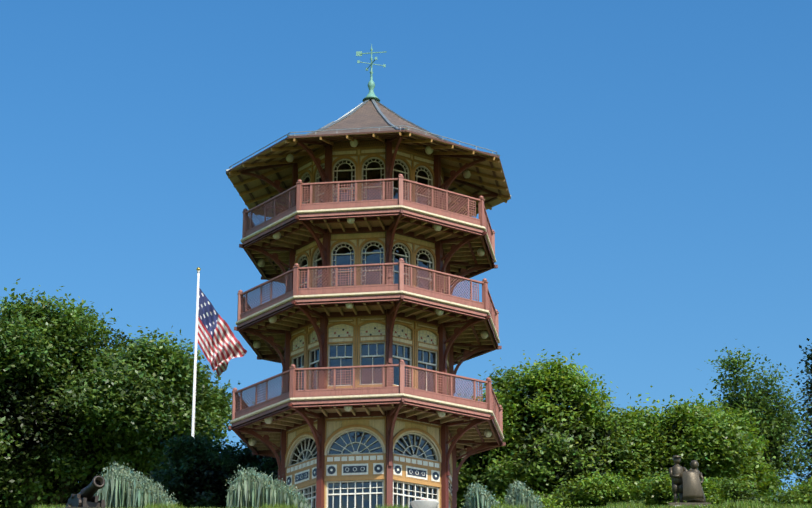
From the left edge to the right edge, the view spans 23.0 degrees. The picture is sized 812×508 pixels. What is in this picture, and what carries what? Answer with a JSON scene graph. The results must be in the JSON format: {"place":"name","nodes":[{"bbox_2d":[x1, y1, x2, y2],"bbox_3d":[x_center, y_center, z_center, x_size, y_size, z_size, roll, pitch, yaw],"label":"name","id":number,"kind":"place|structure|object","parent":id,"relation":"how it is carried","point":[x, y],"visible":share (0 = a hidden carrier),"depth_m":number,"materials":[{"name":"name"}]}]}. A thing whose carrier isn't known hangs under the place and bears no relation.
{"place":"outdoors","nodes":[
{"label":"outdoors","id":0,"kind":"place"},
{"bbox_2d":[0,0,811,500],"label":"sky","id":1,"kind":"structure","parent":0,"point":[656,155],"materials":[{"name":"blue"}]},
{"bbox_2d":[410,499,438,507],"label":"urn","id":2,"kind":"object","parent":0,"point":[424,503],"visible":1,"depth_m":70.13,"materials":[{"name":"white stone"}]},
{"bbox_3d":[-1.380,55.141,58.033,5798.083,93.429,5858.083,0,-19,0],"label":"ground","id":3,"kind":"structure","parent":0,"visible":0},
{"bbox_2d":[53,476,105,507],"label":"cannon","id":4,"kind":"object","parent":3,"relation":"on","point":[85,498],"visible":1,"depth_m":65.10,"materials":[{"name":"metal"}]},
{"bbox_2d":[0,278,247,507],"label":"leafy tree","id":5,"kind":"object","parent":3,"relation":"on","point":[78,412],"visible":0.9,"depth_m":97.42,"materials":[{"name":"green plant"}]},
{"bbox_2d":[94,461,178,507],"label":"ornamental grass","id":6,"kind":"object","parent":3,"relation":"on","point":[122,487],"visible":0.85,"depth_m":66.90,"materials":[{"name":"green plant"}]},
{"bbox_2d":[146,426,277,507],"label":"dark tree wood","id":7,"kind":"object","parent":3,"relation":"on","point":[195,471],"visible":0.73,"depth_m":80.17,"materials":[{"name":"green plant"}]},
{"bbox_2d":[191,267,246,436],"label":"flagpole","id":8,"kind":"object","parent":3,"relation":"on","point":[220,345],"visible":1,"depth_m":88.53,"materials":[{"name":"white metal"}]},
{"bbox_2d":[226,465,312,507],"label":"ornamental grass","id":9,"kind":"object","parent":3,"relation":"on","point":[249,488],"visible":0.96,"depth_m":66.14,"materials":[{"name":"green plant"}]},
{"bbox_2d":[226,44,510,507],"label":"pagoda","id":10,"kind":"object","parent":3,"relation":"on","point":[369,242],"visible":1,"depth_m":73.72,"materials":[{"name":"brown wood"}]},
{"bbox_2d":[32,499,811,507],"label":"fringe grass","id":11,"kind":"structure","parent":3,"relation":"on","point":[730,504],"depth_m":63.80,"materials":[{"name":"green plant"}]},
{"bbox_2d":[463,482,499,507],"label":"ornamental grass","id":12,"kind":"object","parent":3,"relation":"on","point":[477,497],"visible":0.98,"depth_m":66.00,"materials":[{"name":"green plant"}]},
{"bbox_2d":[459,489,568,507],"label":"bush","id":13,"kind":"object","parent":3,"relation":"on","point":[547,504],"visible":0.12,"depth_m":79.93,"materials":[{"name":"green plant"}]},
{"bbox_2d":[503,479,544,507],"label":"ornamental grass","id":14,"kind":"object","parent":3,"relation":"on","point":[520,492],"visible":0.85,"depth_m":67.65,"materials":[{"name":"green plant"}]},
{"bbox_2d":[456,348,681,507],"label":"leafy tree","id":15,"kind":"object","parent":3,"relation":"on","point":[545,443],"visible":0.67,"depth_m":93.90,"materials":[{"name":"green plant"}]},
{"bbox_2d":[540,465,639,507],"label":"bush","id":16,"kind":"object","parent":3,"relation":"on","point":[598,490],"visible":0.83,"depth_m":80.80,"materials":[{"name":"green plant"}]},
{"bbox_2d":[620,467,732,506],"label":"bush","id":17,"kind":"object","parent":3,"relation":"on","point":[657,490],"visible":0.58,"depth_m":79.99,"materials":[{"name":"green plant"}]},
{"bbox_2d":[564,385,792,505],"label":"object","id":18,"kind":"object","parent":3,"relation":"on","point":[715,442],"visible":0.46,"depth_m":95.42,"materials":[{"name":"green plant"}]},
{"bbox_2d":[668,455,710,506],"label":"statue","id":19,"kind":"object","parent":3,"relation":"on","point":[686,484],"visible":1,"depth_m":67.67,"materials":[{"name":"metal"}]},
{"bbox_2d":[695,339,811,498],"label":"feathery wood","id":20,"kind":"object","parent":3,"relation":"on","point":[778,432],"visible":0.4,"depth_m":112.25,"materials":[{"name":"green plant"}]},
{"bbox_2d":[709,473,811,506],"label":"bush","id":21,"kind":"object","parent":3,"relation":"on","point":[735,490],"visible":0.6,"depth_m":81.25,"materials":[{"name":"green plant"}]},
{"bbox_2d":[780,338,811,490],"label":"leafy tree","id":22,"kind":"object","parent":3,"relation":"on","point":[808,443],"visible":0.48,"depth_m":123.77,"materials":[{"name":"green plant"}]},
{"bbox_2d":[781,476,811,504],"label":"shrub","id":23,"kind":"object","parent":3,"relation":"on","point":[804,489],"visible":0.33,"depth_m":81.20,"materials":[{"name":"green plant"}]}
]}

